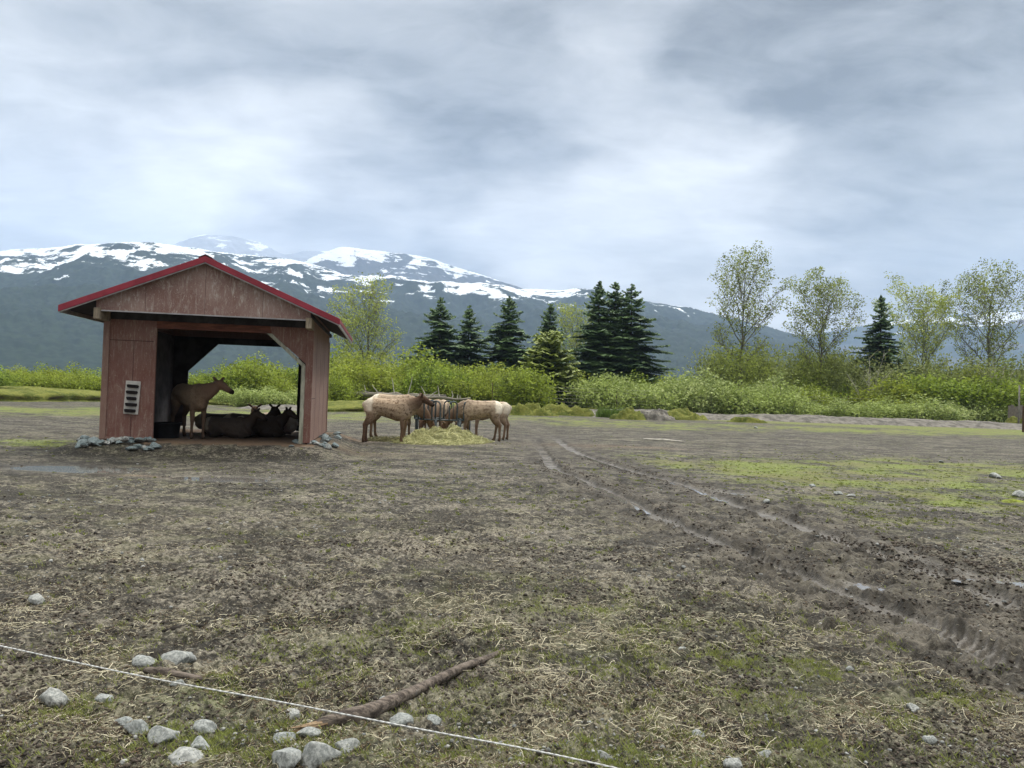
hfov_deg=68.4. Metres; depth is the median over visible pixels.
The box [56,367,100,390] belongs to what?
alder shrub
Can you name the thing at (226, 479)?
puddle
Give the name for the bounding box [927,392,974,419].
willow shrub
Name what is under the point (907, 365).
grey willow shrub
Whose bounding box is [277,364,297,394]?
alder shrub
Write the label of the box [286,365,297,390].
alder shrub
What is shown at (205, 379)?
alder shrub
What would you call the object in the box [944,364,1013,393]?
alder shrub
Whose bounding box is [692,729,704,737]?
stone
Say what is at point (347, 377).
alder shrub
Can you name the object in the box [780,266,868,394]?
cottonwood tree
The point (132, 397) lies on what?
vent
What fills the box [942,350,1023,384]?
grey willow shrub
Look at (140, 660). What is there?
stone
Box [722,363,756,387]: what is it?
grey willow shrub
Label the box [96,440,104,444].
stone
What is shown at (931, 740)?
stone
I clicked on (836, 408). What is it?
willow shrub
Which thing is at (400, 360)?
alder shrub
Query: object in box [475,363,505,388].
alder shrub
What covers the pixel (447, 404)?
elk
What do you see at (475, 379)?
alder shrub
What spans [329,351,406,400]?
alder shrub
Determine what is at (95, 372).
alder shrub
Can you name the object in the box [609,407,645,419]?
moss hummock
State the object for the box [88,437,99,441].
stone
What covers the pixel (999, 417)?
willow shrub
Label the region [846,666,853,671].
stone
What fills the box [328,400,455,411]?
grassy bank
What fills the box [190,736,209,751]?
stone
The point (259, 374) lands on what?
alder shrub
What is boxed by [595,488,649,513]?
puddle
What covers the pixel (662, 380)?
alder shrub
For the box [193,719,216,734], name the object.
stone
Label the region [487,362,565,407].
alder shrub
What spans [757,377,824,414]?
willow shrub
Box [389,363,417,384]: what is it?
alder shrub
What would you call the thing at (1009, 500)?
moss hummock
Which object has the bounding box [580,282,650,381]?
spruce tree
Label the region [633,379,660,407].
willow shrub
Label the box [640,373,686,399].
willow shrub
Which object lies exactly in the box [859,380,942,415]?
alder shrub
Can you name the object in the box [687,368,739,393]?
willow shrub
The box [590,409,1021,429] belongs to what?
gravel bank
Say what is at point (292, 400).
willow shrub
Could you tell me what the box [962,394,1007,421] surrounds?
willow shrub
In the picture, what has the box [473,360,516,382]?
alder shrub
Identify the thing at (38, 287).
mountain
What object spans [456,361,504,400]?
alder shrub
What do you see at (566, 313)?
cottonwood tree
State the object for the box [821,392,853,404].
alder shrub
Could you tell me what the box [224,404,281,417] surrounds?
elk
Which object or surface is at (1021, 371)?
grey willow shrub
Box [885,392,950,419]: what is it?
willow shrub
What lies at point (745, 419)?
moss hummock
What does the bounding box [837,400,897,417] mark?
willow shrub
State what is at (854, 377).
grey willow shrub
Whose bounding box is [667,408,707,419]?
moss hummock
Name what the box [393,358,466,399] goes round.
alder shrub
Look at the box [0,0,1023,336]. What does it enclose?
sky
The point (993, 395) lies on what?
alder shrub
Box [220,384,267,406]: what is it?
willow shrub
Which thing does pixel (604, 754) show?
stone
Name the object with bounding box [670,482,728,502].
puddle
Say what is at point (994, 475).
stone
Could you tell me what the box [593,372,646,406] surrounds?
willow shrub
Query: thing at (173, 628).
wood scrap
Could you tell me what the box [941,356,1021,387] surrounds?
grey willow shrub
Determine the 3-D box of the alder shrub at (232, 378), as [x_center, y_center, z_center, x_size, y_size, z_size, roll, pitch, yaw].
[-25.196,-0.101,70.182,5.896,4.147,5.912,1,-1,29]
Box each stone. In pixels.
[28,593,45,605]
[38,687,69,709]
[76,439,88,444]
[80,435,89,439]
[80,442,87,447]
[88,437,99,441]
[94,693,113,702]
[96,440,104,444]
[114,716,132,725]
[120,436,128,441]
[123,719,149,734]
[125,446,138,450]
[132,655,156,666]
[133,444,142,448]
[135,438,144,442]
[146,437,153,441]
[147,725,179,744]
[150,442,160,448]
[159,650,196,664]
[168,746,203,765]
[169,679,184,686]
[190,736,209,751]
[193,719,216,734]
[272,747,301,767]
[273,732,295,743]
[286,708,300,719]
[295,727,321,737]
[300,741,342,767]
[324,444,331,449]
[331,442,338,447]
[335,738,359,753]
[389,712,413,727]
[427,714,440,725]
[597,750,613,760]
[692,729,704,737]
[723,758,742,767]
[759,750,770,757]
[834,491,842,494]
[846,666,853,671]
[906,703,920,712]
[922,735,937,744]
[989,473,1001,477]
[1012,490,1023,497]
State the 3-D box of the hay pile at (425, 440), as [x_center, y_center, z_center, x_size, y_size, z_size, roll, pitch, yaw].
[-2.527,1.738,22.539,2.376,0.429,1.504,2,-1,0]
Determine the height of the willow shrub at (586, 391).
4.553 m
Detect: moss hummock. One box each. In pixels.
[509,402,558,415]
[542,403,594,416]
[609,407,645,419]
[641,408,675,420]
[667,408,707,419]
[726,417,767,422]
[1001,499,1023,502]
[1005,416,1021,423]
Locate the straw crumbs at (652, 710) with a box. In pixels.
[0,568,1023,767]
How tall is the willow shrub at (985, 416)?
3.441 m
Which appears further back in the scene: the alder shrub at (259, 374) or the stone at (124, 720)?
the alder shrub at (259, 374)
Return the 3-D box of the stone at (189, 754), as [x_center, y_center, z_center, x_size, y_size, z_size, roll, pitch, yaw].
[-1.338,1.538,3.089,0.146,0.082,0.131,8,-3,5]
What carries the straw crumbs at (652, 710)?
on the ground at (570, 441)
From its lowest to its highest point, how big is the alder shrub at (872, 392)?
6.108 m
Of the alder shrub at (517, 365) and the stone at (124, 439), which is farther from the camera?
the alder shrub at (517, 365)
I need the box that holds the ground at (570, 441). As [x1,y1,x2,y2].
[0,401,1023,767]
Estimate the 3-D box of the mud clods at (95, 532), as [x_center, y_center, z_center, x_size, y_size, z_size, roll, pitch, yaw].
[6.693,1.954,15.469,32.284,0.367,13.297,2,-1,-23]
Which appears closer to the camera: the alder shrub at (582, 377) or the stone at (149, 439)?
the stone at (149, 439)
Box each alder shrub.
[0,365,26,385]
[0,366,37,374]
[1,372,43,385]
[10,373,64,388]
[16,365,72,385]
[17,361,65,374]
[48,361,92,383]
[53,371,89,388]
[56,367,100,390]
[81,367,101,379]
[188,369,218,384]
[190,363,227,383]
[209,361,272,392]
[212,351,296,394]
[212,354,288,392]
[268,364,297,395]
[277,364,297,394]
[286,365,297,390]
[289,342,370,372]
[328,370,366,400]
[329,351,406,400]
[329,357,390,372]
[329,358,370,374]
[331,368,367,397]
[378,346,430,371]
[379,374,412,393]
[380,340,461,381]
[381,369,413,393]
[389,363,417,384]
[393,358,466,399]
[401,355,467,385]
[414,368,477,401]
[423,373,485,402]
[448,364,494,399]
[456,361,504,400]
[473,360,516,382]
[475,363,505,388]
[483,361,534,369]
[483,365,520,400]
[485,372,554,405]
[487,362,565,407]
[533,376,566,406]
[570,367,603,386]
[620,369,656,391]
[647,370,672,386]
[785,373,842,397]
[796,382,834,405]
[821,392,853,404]
[828,382,863,405]
[835,393,868,404]
[840,371,943,410]
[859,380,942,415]
[878,367,964,407]
[909,369,971,405]
[925,374,994,417]
[943,375,1023,420]
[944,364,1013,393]
[957,368,1023,420]
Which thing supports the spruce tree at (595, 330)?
on the ground at (570, 441)
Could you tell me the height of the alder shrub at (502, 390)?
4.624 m
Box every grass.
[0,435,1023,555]
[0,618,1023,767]
[594,407,624,417]
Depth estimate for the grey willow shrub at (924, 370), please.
90.82 m
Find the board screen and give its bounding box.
[1008,405,1022,418]
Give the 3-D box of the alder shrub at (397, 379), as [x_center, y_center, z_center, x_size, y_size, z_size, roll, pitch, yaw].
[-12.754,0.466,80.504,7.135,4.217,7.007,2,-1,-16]
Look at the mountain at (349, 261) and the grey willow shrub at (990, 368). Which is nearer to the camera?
the grey willow shrub at (990, 368)
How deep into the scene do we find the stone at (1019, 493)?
13.88 m
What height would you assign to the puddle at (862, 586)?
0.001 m
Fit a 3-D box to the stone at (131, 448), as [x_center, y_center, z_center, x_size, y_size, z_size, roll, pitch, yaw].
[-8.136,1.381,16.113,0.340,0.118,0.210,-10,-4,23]
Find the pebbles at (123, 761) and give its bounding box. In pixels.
[0,583,1023,767]
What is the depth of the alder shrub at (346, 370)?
81.49 m
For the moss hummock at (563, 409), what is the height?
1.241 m
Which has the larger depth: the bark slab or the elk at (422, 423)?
the elk at (422, 423)
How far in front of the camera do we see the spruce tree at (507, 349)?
97.36 m
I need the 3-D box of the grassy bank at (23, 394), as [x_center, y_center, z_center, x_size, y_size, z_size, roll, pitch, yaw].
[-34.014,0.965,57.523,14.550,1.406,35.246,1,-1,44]
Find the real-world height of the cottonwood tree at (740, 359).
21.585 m
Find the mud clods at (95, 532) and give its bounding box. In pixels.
[0,445,1023,571]
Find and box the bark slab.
[138,667,204,681]
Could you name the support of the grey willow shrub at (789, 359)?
on the ground at (570, 441)
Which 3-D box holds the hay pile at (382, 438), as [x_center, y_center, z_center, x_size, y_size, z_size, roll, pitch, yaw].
[-3.788,1.732,23.387,1.841,0.286,1.411,2,-1,0]
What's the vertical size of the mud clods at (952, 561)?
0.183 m
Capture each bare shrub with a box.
[847,349,892,401]
[977,347,1021,387]
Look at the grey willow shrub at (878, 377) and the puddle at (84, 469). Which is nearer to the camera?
the puddle at (84, 469)
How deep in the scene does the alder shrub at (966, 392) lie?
82.72 m
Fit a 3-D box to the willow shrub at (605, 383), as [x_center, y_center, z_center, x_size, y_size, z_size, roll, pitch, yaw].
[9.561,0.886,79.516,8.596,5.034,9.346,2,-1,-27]
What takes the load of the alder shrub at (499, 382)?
on the ground at (570, 441)
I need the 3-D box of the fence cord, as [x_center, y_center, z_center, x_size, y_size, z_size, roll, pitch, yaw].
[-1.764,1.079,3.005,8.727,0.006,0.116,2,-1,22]
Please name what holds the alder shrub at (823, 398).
on the ground at (570, 441)
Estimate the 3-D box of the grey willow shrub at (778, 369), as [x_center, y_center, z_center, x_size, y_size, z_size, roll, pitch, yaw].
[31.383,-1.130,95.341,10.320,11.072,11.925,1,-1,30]
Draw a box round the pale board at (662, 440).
[643,438,683,441]
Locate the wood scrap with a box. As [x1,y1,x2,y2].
[162,624,203,632]
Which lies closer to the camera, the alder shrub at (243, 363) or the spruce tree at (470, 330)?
the alder shrub at (243, 363)
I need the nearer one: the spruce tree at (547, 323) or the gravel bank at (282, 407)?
the gravel bank at (282, 407)
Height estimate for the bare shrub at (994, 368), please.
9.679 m
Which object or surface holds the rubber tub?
on the ground at (570, 441)
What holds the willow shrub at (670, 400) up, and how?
on the ground at (570, 441)
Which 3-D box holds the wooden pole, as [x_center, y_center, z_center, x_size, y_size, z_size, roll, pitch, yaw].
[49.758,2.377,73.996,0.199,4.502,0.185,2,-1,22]
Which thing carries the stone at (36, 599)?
on the ground at (570, 441)
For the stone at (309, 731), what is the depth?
3.37 m
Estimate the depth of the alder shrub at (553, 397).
80.11 m
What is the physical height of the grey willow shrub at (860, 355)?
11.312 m
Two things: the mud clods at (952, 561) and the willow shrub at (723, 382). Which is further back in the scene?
the willow shrub at (723, 382)
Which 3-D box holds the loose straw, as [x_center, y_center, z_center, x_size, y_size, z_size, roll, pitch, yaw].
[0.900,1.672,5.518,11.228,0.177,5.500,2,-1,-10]
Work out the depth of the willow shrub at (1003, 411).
79.75 m
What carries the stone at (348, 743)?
on the ground at (570, 441)
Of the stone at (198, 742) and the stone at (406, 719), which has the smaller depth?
the stone at (198, 742)
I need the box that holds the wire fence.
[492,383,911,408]
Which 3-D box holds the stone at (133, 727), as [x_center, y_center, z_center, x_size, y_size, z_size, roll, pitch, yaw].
[-1.663,1.536,3.344,0.150,0.102,0.088,6,9,19]
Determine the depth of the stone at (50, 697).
3.61 m
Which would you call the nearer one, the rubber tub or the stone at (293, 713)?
the stone at (293, 713)
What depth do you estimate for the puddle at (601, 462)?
18.79 m
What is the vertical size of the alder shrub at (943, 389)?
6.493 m
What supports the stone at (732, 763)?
on the ground at (570, 441)
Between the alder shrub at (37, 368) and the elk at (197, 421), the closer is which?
the elk at (197, 421)
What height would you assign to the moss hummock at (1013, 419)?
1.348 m
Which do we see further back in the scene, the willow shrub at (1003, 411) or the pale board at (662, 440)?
the willow shrub at (1003, 411)
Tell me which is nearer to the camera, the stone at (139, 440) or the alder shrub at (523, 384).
the stone at (139, 440)
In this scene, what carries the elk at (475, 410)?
on the ground at (570, 441)
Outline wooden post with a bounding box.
[1022,406,1023,431]
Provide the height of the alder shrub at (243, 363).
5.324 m
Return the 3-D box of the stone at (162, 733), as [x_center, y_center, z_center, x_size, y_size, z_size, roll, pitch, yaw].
[-1.520,1.537,3.271,0.139,0.101,0.104,2,-1,-2]
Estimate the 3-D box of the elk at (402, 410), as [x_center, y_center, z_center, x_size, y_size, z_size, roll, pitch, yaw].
[-3.381,1.000,22.436,2.151,1.518,0.569,2,-1,-12]
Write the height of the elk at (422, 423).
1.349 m
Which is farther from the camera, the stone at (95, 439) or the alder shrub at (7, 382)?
the alder shrub at (7, 382)
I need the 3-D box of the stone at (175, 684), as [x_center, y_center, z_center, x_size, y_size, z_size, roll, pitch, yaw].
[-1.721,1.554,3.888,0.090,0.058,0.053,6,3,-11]
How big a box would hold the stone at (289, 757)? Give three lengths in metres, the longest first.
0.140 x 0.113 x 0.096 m
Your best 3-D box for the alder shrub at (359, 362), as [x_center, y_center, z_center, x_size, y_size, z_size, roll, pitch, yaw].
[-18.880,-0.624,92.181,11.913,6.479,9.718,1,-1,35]
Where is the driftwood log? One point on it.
(428, 396)
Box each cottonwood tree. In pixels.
[326,272,406,374]
[555,301,591,380]
[702,240,793,389]
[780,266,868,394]
[870,271,963,374]
[938,257,1023,378]
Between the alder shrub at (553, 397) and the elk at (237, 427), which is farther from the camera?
the alder shrub at (553, 397)
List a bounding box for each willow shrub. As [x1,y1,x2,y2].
[212,385,236,403]
[215,386,244,402]
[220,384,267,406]
[238,383,289,405]
[274,387,328,404]
[559,369,646,408]
[566,373,626,407]
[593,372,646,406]
[609,373,658,409]
[633,376,714,410]
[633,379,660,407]
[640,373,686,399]
[647,372,736,413]
[656,366,723,388]
[659,366,747,413]
[684,330,760,384]
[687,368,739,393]
[699,377,777,414]
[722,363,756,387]
[726,339,801,389]
[737,380,803,414]
[747,368,828,406]
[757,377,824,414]
[767,334,828,389]
[787,334,863,391]
[793,400,831,415]
[799,345,891,396]
[803,398,832,414]
[811,399,860,416]
[821,398,872,416]
[830,360,876,394]
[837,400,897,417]
[845,360,918,398]
[857,393,933,417]
[858,340,956,384]
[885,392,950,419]
[902,396,974,420]
[906,355,943,382]
[910,352,965,373]
[914,353,997,387]
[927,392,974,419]
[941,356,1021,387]
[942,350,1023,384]
[950,405,978,420]
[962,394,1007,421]
[962,396,1004,421]
[983,351,1023,384]
[984,397,1022,422]
[987,409,1007,421]
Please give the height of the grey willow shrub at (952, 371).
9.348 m
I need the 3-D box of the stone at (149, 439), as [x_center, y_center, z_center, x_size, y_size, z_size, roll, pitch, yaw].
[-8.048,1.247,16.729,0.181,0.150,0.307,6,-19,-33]
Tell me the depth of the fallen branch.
3.67 m
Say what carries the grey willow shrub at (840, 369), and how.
on the ground at (570, 441)
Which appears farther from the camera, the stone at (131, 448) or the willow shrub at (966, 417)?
the willow shrub at (966, 417)
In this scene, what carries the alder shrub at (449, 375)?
on the ground at (570, 441)
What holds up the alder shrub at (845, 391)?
on the ground at (570, 441)
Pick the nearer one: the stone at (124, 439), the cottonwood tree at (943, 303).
the stone at (124, 439)
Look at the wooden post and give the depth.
61.95 m
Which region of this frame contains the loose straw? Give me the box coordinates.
[0,539,1023,767]
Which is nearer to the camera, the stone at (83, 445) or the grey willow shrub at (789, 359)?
the stone at (83, 445)
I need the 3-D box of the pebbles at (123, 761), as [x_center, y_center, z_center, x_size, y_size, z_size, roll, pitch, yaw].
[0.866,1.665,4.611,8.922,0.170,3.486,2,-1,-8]
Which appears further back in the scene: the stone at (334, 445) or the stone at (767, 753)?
the stone at (334, 445)
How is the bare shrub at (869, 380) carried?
on the ground at (570, 441)
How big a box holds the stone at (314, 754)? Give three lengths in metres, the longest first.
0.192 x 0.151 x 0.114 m
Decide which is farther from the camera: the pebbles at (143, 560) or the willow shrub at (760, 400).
the willow shrub at (760, 400)
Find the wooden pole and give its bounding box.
[1017,385,1019,423]
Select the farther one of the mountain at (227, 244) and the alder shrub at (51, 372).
the mountain at (227, 244)
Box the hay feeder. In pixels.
[414,400,470,430]
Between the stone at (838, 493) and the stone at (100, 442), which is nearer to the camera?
the stone at (838, 493)
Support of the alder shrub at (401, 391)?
on the ground at (570, 441)
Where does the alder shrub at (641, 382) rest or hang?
on the ground at (570, 441)
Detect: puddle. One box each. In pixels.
[10,466,144,472]
[161,476,271,481]
[583,456,620,469]
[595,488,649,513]
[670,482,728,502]
[706,493,748,495]
[842,583,884,590]
[951,577,1023,587]
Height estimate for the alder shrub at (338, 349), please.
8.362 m
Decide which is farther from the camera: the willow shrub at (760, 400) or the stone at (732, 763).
the willow shrub at (760, 400)
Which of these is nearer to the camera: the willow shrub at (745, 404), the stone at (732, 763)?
the stone at (732, 763)
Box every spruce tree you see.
[399,297,472,369]
[449,305,495,371]
[470,296,532,372]
[510,330,586,407]
[527,303,578,368]
[568,281,635,380]
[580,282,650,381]
[587,284,675,385]
[838,295,918,375]
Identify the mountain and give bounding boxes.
[0,242,864,381]
[172,234,326,261]
[305,247,522,288]
[808,309,1023,376]
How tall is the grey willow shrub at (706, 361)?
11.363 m
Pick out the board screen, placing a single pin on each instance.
(1012, 410)
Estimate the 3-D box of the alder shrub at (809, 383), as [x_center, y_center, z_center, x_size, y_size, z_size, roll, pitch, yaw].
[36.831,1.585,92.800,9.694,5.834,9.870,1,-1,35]
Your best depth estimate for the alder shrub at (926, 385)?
82.98 m
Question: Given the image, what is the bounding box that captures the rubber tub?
[153,422,181,437]
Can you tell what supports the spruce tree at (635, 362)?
on the ground at (570, 441)
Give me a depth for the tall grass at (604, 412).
64.53 m
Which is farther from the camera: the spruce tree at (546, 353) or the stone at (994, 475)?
the spruce tree at (546, 353)
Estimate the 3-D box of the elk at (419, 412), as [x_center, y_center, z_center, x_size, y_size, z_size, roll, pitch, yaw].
[-3.523,1.035,24.199,2.170,1.430,0.603,2,-1,-4]
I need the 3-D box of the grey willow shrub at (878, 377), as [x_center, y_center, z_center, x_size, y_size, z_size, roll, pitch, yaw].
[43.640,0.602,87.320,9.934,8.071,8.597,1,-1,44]
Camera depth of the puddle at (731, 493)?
13.21 m
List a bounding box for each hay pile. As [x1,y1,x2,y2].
[367,435,406,441]
[389,435,462,445]
[396,423,486,444]
[466,430,494,442]
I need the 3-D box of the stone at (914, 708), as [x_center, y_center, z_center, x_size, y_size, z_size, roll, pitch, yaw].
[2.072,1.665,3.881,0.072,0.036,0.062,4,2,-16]
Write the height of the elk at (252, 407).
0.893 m
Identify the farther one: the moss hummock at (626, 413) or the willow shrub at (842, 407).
the willow shrub at (842, 407)
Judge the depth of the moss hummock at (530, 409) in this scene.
61.60 m
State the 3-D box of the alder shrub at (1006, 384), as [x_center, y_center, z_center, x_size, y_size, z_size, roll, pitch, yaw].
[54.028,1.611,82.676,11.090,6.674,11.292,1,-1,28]
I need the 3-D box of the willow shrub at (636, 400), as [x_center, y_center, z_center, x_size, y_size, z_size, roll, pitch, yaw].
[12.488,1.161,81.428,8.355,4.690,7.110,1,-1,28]
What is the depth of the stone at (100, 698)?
3.63 m
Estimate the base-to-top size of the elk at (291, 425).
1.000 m
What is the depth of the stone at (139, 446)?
16.17 m
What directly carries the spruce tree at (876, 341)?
on the ground at (570, 441)
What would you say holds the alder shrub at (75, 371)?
on the ground at (570, 441)
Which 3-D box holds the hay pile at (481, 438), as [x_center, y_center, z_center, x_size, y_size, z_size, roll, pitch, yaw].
[-1.499,1.716,24.278,2.018,0.503,1.954,2,-1,0]
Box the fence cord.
[0,645,616,767]
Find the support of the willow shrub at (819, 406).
on the ground at (570, 441)
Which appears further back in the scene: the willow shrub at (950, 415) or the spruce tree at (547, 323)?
the spruce tree at (547, 323)
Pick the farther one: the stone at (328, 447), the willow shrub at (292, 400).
the willow shrub at (292, 400)
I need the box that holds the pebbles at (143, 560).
[8,443,1023,589]
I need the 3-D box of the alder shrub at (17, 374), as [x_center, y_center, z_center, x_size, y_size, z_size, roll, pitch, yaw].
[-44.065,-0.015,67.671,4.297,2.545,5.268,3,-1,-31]
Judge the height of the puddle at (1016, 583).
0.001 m
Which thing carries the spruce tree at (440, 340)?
on the ground at (570, 441)
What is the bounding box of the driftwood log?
[350,380,470,400]
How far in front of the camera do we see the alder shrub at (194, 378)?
80.64 m
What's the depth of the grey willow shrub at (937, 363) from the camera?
98.28 m
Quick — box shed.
[58,254,352,443]
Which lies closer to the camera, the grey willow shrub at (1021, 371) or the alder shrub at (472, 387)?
the alder shrub at (472, 387)
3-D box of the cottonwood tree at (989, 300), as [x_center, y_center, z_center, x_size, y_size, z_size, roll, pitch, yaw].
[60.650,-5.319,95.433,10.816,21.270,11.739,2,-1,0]
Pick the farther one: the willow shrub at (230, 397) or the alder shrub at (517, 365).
the alder shrub at (517, 365)
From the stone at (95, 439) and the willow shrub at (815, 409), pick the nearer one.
the stone at (95, 439)
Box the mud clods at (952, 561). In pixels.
[531,459,1022,669]
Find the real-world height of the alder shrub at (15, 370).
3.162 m
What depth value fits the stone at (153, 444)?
16.30 m
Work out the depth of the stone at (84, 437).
16.45 m
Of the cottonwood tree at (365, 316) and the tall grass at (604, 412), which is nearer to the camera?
the tall grass at (604, 412)
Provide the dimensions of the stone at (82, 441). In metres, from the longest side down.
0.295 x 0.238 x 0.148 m
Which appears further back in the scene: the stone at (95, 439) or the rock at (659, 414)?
the rock at (659, 414)
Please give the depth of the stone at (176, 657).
4.17 m
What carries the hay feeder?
on the ground at (570, 441)
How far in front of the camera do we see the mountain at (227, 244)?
6184.95 m
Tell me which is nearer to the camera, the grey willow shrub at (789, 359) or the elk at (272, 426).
the elk at (272, 426)
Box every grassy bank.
[0,386,233,405]
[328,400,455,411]
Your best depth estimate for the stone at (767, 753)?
3.29 m
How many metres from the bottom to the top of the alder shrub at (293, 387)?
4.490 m
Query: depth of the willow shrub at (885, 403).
79.00 m
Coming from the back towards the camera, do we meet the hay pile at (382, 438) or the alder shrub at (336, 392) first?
the alder shrub at (336, 392)
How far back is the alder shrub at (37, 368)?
77.40 m
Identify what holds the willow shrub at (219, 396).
on the grassy bank at (23, 394)
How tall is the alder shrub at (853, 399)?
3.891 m
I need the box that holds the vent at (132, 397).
[123,380,140,414]
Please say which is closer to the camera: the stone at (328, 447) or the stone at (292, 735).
the stone at (292, 735)
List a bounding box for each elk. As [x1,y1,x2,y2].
[171,377,233,438]
[194,413,229,432]
[201,408,267,437]
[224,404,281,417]
[238,407,298,436]
[248,404,267,413]
[283,417,298,434]
[362,393,434,441]
[369,394,434,436]
[419,399,436,428]
[433,399,449,427]
[441,399,503,441]
[454,400,511,439]
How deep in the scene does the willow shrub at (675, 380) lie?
86.84 m
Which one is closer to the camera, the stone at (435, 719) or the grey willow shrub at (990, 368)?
the stone at (435, 719)
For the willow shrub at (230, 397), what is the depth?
62.12 m
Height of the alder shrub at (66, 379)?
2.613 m
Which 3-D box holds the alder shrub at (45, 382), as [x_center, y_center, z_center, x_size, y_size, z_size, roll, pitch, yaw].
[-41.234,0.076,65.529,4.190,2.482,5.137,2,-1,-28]
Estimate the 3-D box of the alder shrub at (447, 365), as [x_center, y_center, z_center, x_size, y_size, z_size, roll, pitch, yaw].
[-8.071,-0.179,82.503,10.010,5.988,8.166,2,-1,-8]
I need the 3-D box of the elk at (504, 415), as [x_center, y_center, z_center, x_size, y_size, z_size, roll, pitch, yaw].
[-1.032,1.256,26.403,2.047,1.350,0.569,2,-1,6]
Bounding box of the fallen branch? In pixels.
[288,647,504,731]
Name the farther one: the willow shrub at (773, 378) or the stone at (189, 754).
the willow shrub at (773, 378)
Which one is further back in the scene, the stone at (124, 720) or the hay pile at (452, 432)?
the hay pile at (452, 432)
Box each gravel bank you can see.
[238,404,296,410]
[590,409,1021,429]
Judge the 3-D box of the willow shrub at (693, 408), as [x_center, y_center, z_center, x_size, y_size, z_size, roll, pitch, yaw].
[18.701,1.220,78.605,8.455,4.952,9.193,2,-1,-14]
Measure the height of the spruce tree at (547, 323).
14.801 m
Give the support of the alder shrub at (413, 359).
on the ground at (570, 441)
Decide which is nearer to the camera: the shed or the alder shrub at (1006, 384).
the shed
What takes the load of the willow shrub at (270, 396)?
on the ground at (570, 441)

